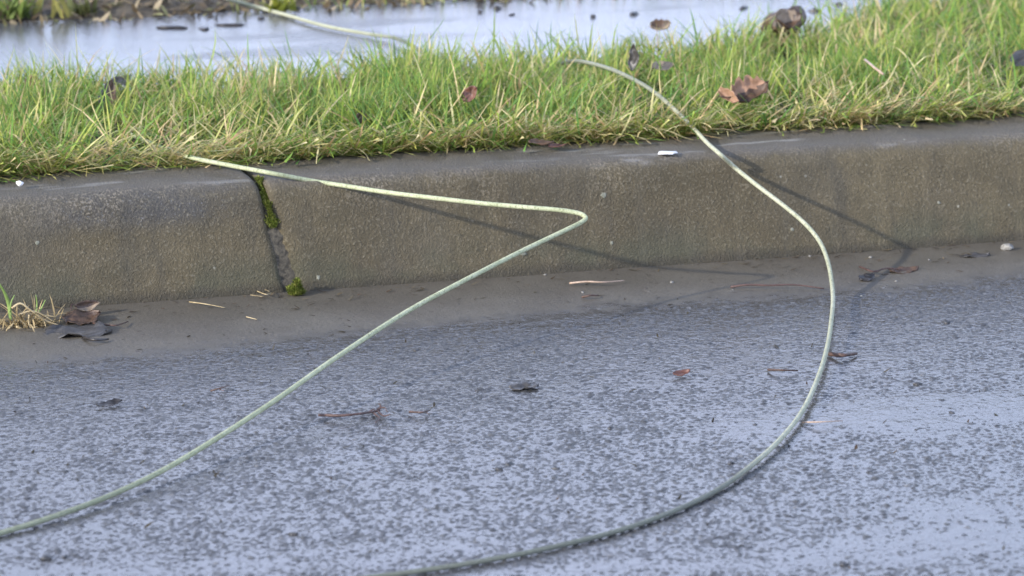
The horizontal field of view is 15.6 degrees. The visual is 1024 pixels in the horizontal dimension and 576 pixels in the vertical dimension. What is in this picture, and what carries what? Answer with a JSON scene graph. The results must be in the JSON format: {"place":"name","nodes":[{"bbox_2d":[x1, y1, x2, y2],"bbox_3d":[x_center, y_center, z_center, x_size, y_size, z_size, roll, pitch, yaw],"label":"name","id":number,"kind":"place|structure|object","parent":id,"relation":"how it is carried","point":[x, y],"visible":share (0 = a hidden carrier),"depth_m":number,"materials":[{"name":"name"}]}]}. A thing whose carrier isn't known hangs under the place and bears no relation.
{"place":"outdoors","nodes":[
{"label":"outdoors","id":0,"kind":"place"},
{"bbox_2d":[0,0,437,22],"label":"bank","id":1,"kind":"structure","parent":0,"point":[146,11],"depth_m":5.42,"materials":[{"name":"soil"}]},
{"bbox_2d":[0,0,42,19],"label":"weed","id":2,"kind":"object","parent":1,"relation":"on","point":[20,10],"visible":0.99,"depth_m":5.33,"materials":[{"name":"green plant"}]},
{"bbox_2d":[3,0,85,18],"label":"weed","id":3,"kind":"object","parent":1,"relation":"on","point":[54,9],"visible":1,"depth_m":5.34,"materials":[{"name":"green plant"}]},
{"bbox_2d":[54,0,106,15],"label":"weed","id":4,"kind":"object","parent":1,"relation":"on","point":[79,10],"visible":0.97,"depth_m":5.37,"materials":[{"name":"green plant"}]},
{"bbox_2d":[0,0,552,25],"bbox_3d":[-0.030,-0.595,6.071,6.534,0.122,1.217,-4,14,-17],"label":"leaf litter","id":5,"kind":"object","parent":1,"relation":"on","point":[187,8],"visible":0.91,"depth_m":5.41,"materials":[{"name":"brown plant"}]},
{"bbox_2d":[230,0,500,12],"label":"bank grass","id":6,"kind":"structure","parent":1,"relation":"on","point":[308,3],"depth_m":5.46,"materials":[{"name":"green plant"}]},
{"bbox_2d":[0,0,941,90],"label":"footpath","id":7,"kind":"structure","parent":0,"point":[134,37],"depth_m":5.26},
{"bbox_2d":[156,25,186,28],"bbox_3d":[-0.481,-0.369,5.280,0.046,0.006,0.022,0,13,-1],"label":"debris","id":8,"kind":"object","parent":7,"relation":"on","point":[174,27],"visible":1,"depth_m":5.27,"materials":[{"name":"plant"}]},
{"bbox_2d":[198,26,208,29],"bbox_3d":[-0.436,-0.366,5.272,0.017,0.005,0.032,0,13,-1],"label":"debris","id":9,"kind":"object","parent":7,"relation":"on","point":[203,28],"visible":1,"depth_m":5.27,"materials":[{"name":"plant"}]},
{"bbox_2d":[214,23,244,25],"bbox_3d":[-0.402,-0.374,5.303,0.044,0.005,0.018,-2,14,-8],"label":"debris","id":10,"kind":"object","parent":7,"relation":"on","point":[231,24],"visible":1,"depth_m":5.30,"materials":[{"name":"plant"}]},
{"bbox_2d":[257,0,303,11],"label":"weed","id":11,"kind":"object","parent":7,"relation":"on","point":[281,5],"visible":1,"depth_m":5.40,"materials":[{"name":"green plant"}]},
{"bbox_2d":[493,5,501,9],"bbox_3d":[-0.021,-0.407,5.443,0.009,0.010,0.011,10,17,37],"label":"debris","id":12,"kind":"object","parent":7,"relation":"on","point":[496,7],"visible":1,"depth_m":5.44,"materials":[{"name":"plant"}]},
{"bbox_2d":[630,11,638,15],"bbox_3d":[0.177,-0.396,5.395,0.014,0.007,0.024,7,15,28],"label":"debris","id":13,"kind":"object","parent":7,"relation":"on","point":[632,13],"visible":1,"depth_m":5.39,"materials":[{"name":"grey plant"}]},
{"bbox_2d":[650,18,670,30],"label":"dead leaf","id":14,"kind":"object","parent":7,"relation":"on","point":[660,23],"visible":0.93,"depth_m":5.01,"materials":[{"name":"brown plant"}]},
{"bbox_2d":[739,5,747,9],"bbox_3d":[0.339,-0.409,5.451,0.013,0.005,0.040,1,13,4],"label":"debris","id":15,"kind":"object","parent":7,"relation":"on","point":[743,7],"visible":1,"depth_m":5.45,"materials":[{"name":"grey plant"}]},
{"bbox_2d":[807,7,820,11],"bbox_3d":[0.439,-0.403,5.424,0.022,0.010,0.012,5,14,20],"label":"debris","id":16,"kind":"object","parent":7,"relation":"on","point":[812,10],"visible":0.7,"depth_m":5.42,"materials":[{"name":"grey plant"}]},
{"bbox_2d":[0,240,1023,575],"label":"road","id":17,"kind":"structure","parent":0,"point":[948,482],"depth_m":3.69,"materials":[{"name":"grey asphalt"}]},
{"bbox_2d":[0,284,65,330],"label":"grass tuft","id":18,"kind":"object","parent":17,"relation":"on","point":[26,323],"visible":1,"depth_m":4.08,"materials":[{"name":"beige plant"}]},
{"bbox_2d":[40,555,51,559],"bbox_3d":[-0.408,0.237,3.270,0.010,0.006,0.010,-4,14,-16],"label":"stone","id":19,"kind":"object","parent":17,"relation":"on","point":[46,557],"visible":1,"depth_m":3.27,"materials":[{"name":"grey stone"}]},
{"bbox_2d":[42,321,111,337],"bbox_3d":[-0.471,0.047,4.055,0.076,0.014,0.052,1,15,3],"label":"wet leaf","id":20,"kind":"object","parent":17,"relation":"on","point":[97,328],"visible":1,"depth_m":4.06,"materials":[{"name":"grey plant"}]},
{"bbox_2d":[62,309,100,324],"bbox_3d":[-0.473,0.032,4.105,0.041,0.012,0.042,3,14,11],"label":"dead leaf","id":21,"kind":"object","parent":17,"relation":"on","point":[77,316],"visible":1,"depth_m":4.11,"materials":[{"name":"brown plant"}]},
{"bbox_2d":[70,300,99,311],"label":"dead leaf","id":22,"kind":"object","parent":17,"relation":"on","point":[85,305],"visible":1,"depth_m":4.14,"materials":[{"name":"brown plant"}]},
{"bbox_2d":[82,336,108,340],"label":"twig","id":23,"kind":"object","parent":17,"relation":"on","point":[93,339],"visible":1,"depth_m":4.01,"materials":[{"name":"grey wood"}]},
{"bbox_2d":[96,398,122,406],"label":"wet leaf","id":24,"kind":"object","parent":17,"relation":"on","point":[112,402],"visible":1,"depth_m":3.76,"materials":[{"name":"grey plant"}]},
{"bbox_2d":[93,321,127,325],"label":"twig","id":25,"kind":"object","parent":17,"relation":"on","point":[113,324],"visible":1,"depth_m":4.07,"materials":[{"name":"wood"}]},
{"bbox_2d":[0,162,283,311],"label":"kerb stone","id":26,"kind":"object","parent":17,"relation":"on","point":[140,234],"visible":0.92,"depth_m":4.20,"materials":[{"name":"concrete"}]},
{"bbox_2d":[16,181,23,186],"bbox_3d":[-0.553,-0.117,4.193,0.008,0.007,0.008,-8,16,-31],"label":"pebble","id":27,"kind":"object","parent":26,"relation":"on","point":[19,183],"visible":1,"depth_m":4.19,"materials":[{"name":"white stone"}]},
{"bbox_2d":[189,301,224,307],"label":"twig","id":28,"kind":"object","parent":17,"relation":"on","point":[206,304],"visible":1,"depth_m":4.17,"materials":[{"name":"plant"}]},
{"bbox_2d":[210,385,229,391],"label":"twig","id":29,"kind":"object","parent":17,"relation":"on","point":[219,388],"visible":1,"depth_m":3.81,"materials":[{"name":"brown wood"}]},
{"bbox_2d":[287,532,298,534],"bbox_3d":[-0.196,0.220,3.341,0.010,0.004,0.007,-2,14,-8],"label":"stone","id":30,"kind":"object","parent":17,"relation":"on","point":[293,533],"visible":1,"depth_m":3.34,"materials":[{"name":"grey stone"}]},
{"bbox_2d":[0,133,587,535],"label":"cable","id":31,"kind":"object","parent":17,"relation":"on","point":[224,433],"visible":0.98,"depth_m":3.95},
{"bbox_2d":[285,277,307,295],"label":"moss clump","id":32,"kind":"object","parent":17,"relation":"on","point":[295,288],"visible":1,"depth_m":4.22,"materials":[{"name":"green plant"}]},
{"bbox_2d":[318,403,390,422],"bbox_3d":[-0.152,0.129,3.703,0.068,0.008,0.069,-4,14,-17],"label":"twig","id":33,"kind":"object","parent":17,"relation":"on","point":[350,414],"visible":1,"depth_m":3.71,"materials":[{"name":"brown wood"}]},
{"bbox_2d":[409,410,429,413],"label":"twig","id":34,"kind":"object","parent":17,"relation":"on","point":[426,411],"visible":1,"depth_m":3.72,"materials":[{"name":"wood"}]},
{"bbox_2d":[4,241,1012,330],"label":"gutter litter","id":35,"kind":"object","parent":17,"relation":"on","point":[601,269],"visible":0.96,"depth_m":4.34,"materials":[{"name":"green plant"}]},
{"bbox_2d":[14,295,1023,574],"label":"road crumbs","id":36,"kind":"object","parent":17,"relation":"on","point":[494,459],"visible":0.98,"depth_m":3.65,"materials":[{"name":"grey gravel"}]},
{"bbox_2d":[509,382,538,389],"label":"wet leaf","id":37,"kind":"object","parent":17,"relation":"on","point":[522,386],"visible":1,"depth_m":3.83,"materials":[{"name":"grey plant"}]},
{"bbox_2d":[227,0,834,575],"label":"cable","id":38,"kind":"object","parent":17,"relation":"on","point":[711,492],"visible":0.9,"depth_m":3.77,"materials":[{"name":"rubber"}]},
{"bbox_2d":[582,294,597,297],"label":"twig","id":39,"kind":"object","parent":17,"relation":"on","point":[583,296],"visible":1,"depth_m":4.21,"materials":[{"name":"wood"}]},
{"bbox_2d":[569,280,623,283],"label":"twig","id":40,"kind":"object","parent":17,"relation":"on","point":[594,281],"visible":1,"depth_m":4.27,"materials":[{"name":"beige wood"}]},
{"bbox_2d":[240,113,1023,291],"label":"kerb stone","id":41,"kind":"object","parent":17,"relation":"on","point":[871,187],"visible":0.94,"depth_m":4.38,"materials":[{"name":"concrete"}]},
{"bbox_2d":[254,174,279,228],"bbox_3d":[-0.282,-0.098,4.247,0.022,0.057,0.044,-9,16,-32],"label":"moss clump","id":42,"kind":"object","parent":41,"relation":"on","point":[271,219],"visible":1,"depth_m":4.24,"materials":[{"name":"green plant"}]},
{"bbox_2d":[528,138,553,145],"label":"dead leaf","id":43,"kind":"object","parent":41,"relation":"on","point":[542,142],"visible":1,"depth_m":4.39,"materials":[{"name":"brown plant"}]},
{"bbox_2d":[548,143,566,147],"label":"dead leaf","id":44,"kind":"object","parent":41,"relation":"on","point":[554,145],"visible":1,"depth_m":4.40,"materials":[{"name":"brown plant"}]},
{"bbox_2d":[658,151,677,153],"bbox_3d":[0.183,-0.159,4.387,0.024,0.001,0.018,1,13,2],"label":"paper scrap","id":45,"kind":"object","parent":41,"relation":"on","point":[666,152],"visible":1,"depth_m":4.38,"materials":[{"name":"white paper"}]},
{"bbox_2d":[673,369,690,375],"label":"dead leaf","id":46,"kind":"object","parent":17,"relation":"on","point":[681,372],"visible":1,"depth_m":3.88,"materials":[{"name":"brown plant"}]},
{"bbox_2d":[731,284,823,288],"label":"twig","id":47,"kind":"object","parent":17,"relation":"on","point":[739,285],"visible":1,"depth_m":4.25,"materials":[{"name":"brown wood"}]},
{"bbox_2d":[767,368,797,370],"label":"twig","id":48,"kind":"object","parent":17,"relation":"on","point":[769,369],"visible":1,"depth_m":3.88,"materials":[{"name":"brown wood"}]},
{"bbox_2d":[802,420,842,422],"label":"twig","id":49,"kind":"object","parent":17,"relation":"on","point":[819,421],"visible":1,"depth_m":3.69,"materials":[{"name":"beige wood"}]},
{"bbox_2d":[828,352,857,356],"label":"twig","id":50,"kind":"object","parent":17,"relation":"on","point":[833,354],"visible":1,"depth_m":3.95,"materials":[{"name":"brown wood"}]},
{"bbox_2d":[858,273,874,280],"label":"wet leaf","id":51,"kind":"object","parent":17,"relation":"on","point":[867,277],"visible":1,"depth_m":4.30,"materials":[{"name":"grey plant"}]},
{"bbox_2d":[859,266,901,271],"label":"twig","id":52,"kind":"object","parent":17,"relation":"on","point":[864,268],"visible":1,"depth_m":4.33,"materials":[{"name":"brown wood"}]},
{"bbox_2d":[888,266,918,273],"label":"dead leaf","id":53,"kind":"object","parent":17,"relation":"on","point":[910,269],"visible":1,"depth_m":4.35,"materials":[{"name":"brown plant"}]},
{"bbox_2d":[959,252,989,257],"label":"wet leaf","id":54,"kind":"object","parent":17,"relation":"on","point":[974,254],"visible":1,"depth_m":4.42,"materials":[{"name":"plant"}]},
{"bbox_2d":[1000,243,1013,249],"bbox_3d":[0.591,-0.049,4.455,0.017,0.009,0.011,6,15,23],"label":"stone","id":55,"kind":"object","parent":17,"relation":"on","point":[1005,246],"visible":1,"depth_m":4.45,"materials":[{"name":"grey stone"}]},
{"bbox_2d":[0,0,1023,182],"bbox_3d":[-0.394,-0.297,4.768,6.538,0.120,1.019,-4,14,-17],"label":"grass","id":56,"kind":"structure","parent":0,"point":[391,95],"depth_m":4.58,"materials":[{"name":"green plant"}]},
{"bbox_2d":[25,75,38,85],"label":"dead leaf","id":57,"kind":"object","parent":56,"relation":"on","point":[31,79],"visible":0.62,"depth_m":4.61,"materials":[{"name":"brown plant"}]},
{"bbox_2d":[98,79,115,111],"bbox_3d":[-0.491,-0.232,4.533,0.022,0.047,0.013,20,-34,-12],"label":"dead leaf","id":58,"kind":"object","parent":56,"relation":"on","point":[111,85],"visible":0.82,"depth_m":4.54,"materials":[{"name":"brown plant"}]},
{"bbox_2d":[112,74,131,85],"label":"dead leaf","id":59,"kind":"object","parent":56,"relation":"on","point":[118,79],"visible":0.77,"depth_m":4.66,"materials":[{"name":"grey plant"}]},
{"bbox_2d":[356,110,366,122],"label":"dead leaf","id":60,"kind":"object","parent":56,"relation":"on","point":[359,116],"visible":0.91,"depth_m":4.44,"materials":[{"name":"brown plant"}]},
{"bbox_2d":[461,86,476,101],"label":"dead leaf","id":61,"kind":"object","parent":56,"relation":"on","point":[468,93],"visible":1,"depth_m":4.50,"materials":[{"name":"brown plant"}]},
{"bbox_2d":[628,44,638,70],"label":"dead leaf","id":62,"kind":"object","parent":56,"relation":"on","point":[633,59],"visible":1,"depth_m":4.66,"materials":[{"name":"grey plant"}]},
{"bbox_2d":[652,61,672,69],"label":"dead leaf","id":63,"kind":"object","parent":56,"relation":"on","point":[668,65],"visible":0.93,"depth_m":4.69,"materials":[{"name":"grey plant"}]},
{"bbox_2d":[718,87,738,102],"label":"dead leaf","id":64,"kind":"object","parent":56,"relation":"on","point":[727,92],"visible":1,"depth_m":4.50,"materials":[{"name":"plant"}]},
{"bbox_2d":[719,75,768,102],"bbox_3d":[0.279,-0.237,4.507,0.071,0.022,0.035,-15,46,-22],"label":"dead leaf","id":65,"kind":"object","parent":56,"relation":"on","point":[749,89],"visible":1,"depth_m":4.52,"materials":[{"name":"brown plant"}]},
{"bbox_2d":[761,5,806,42],"bbox_3d":[0.368,-0.356,5.069,0.052,0.052,0.076,12,18,42],"label":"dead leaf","id":66,"kind":"object","parent":56,"relation":"on","point":[799,24],"visible":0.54,"depth_m":5.05,"materials":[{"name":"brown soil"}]},
{"bbox_2d":[775,9,801,29],"bbox_3d":[0.363,-0.354,4.910,0.039,0.021,0.027,-3,38,-32],"label":"dead leaf","id":67,"kind":"object","parent":56,"relation":"on","point":[788,19],"visible":1,"depth_m":4.92,"materials":[{"name":"brown plant"}]},
{"bbox_2d":[864,59,883,74],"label":"dry stalk","id":68,"kind":"object","parent":56,"relation":"on","point":[873,66],"visible":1,"depth_m":4.60,"materials":[{"name":"beige plant"}]},
{"bbox_2d":[1010,49,1023,65],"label":"dead leaf","id":69,"kind":"object","parent":56,"relation":"on","point":[1018,57],"visible":1,"depth_m":4.73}
]}

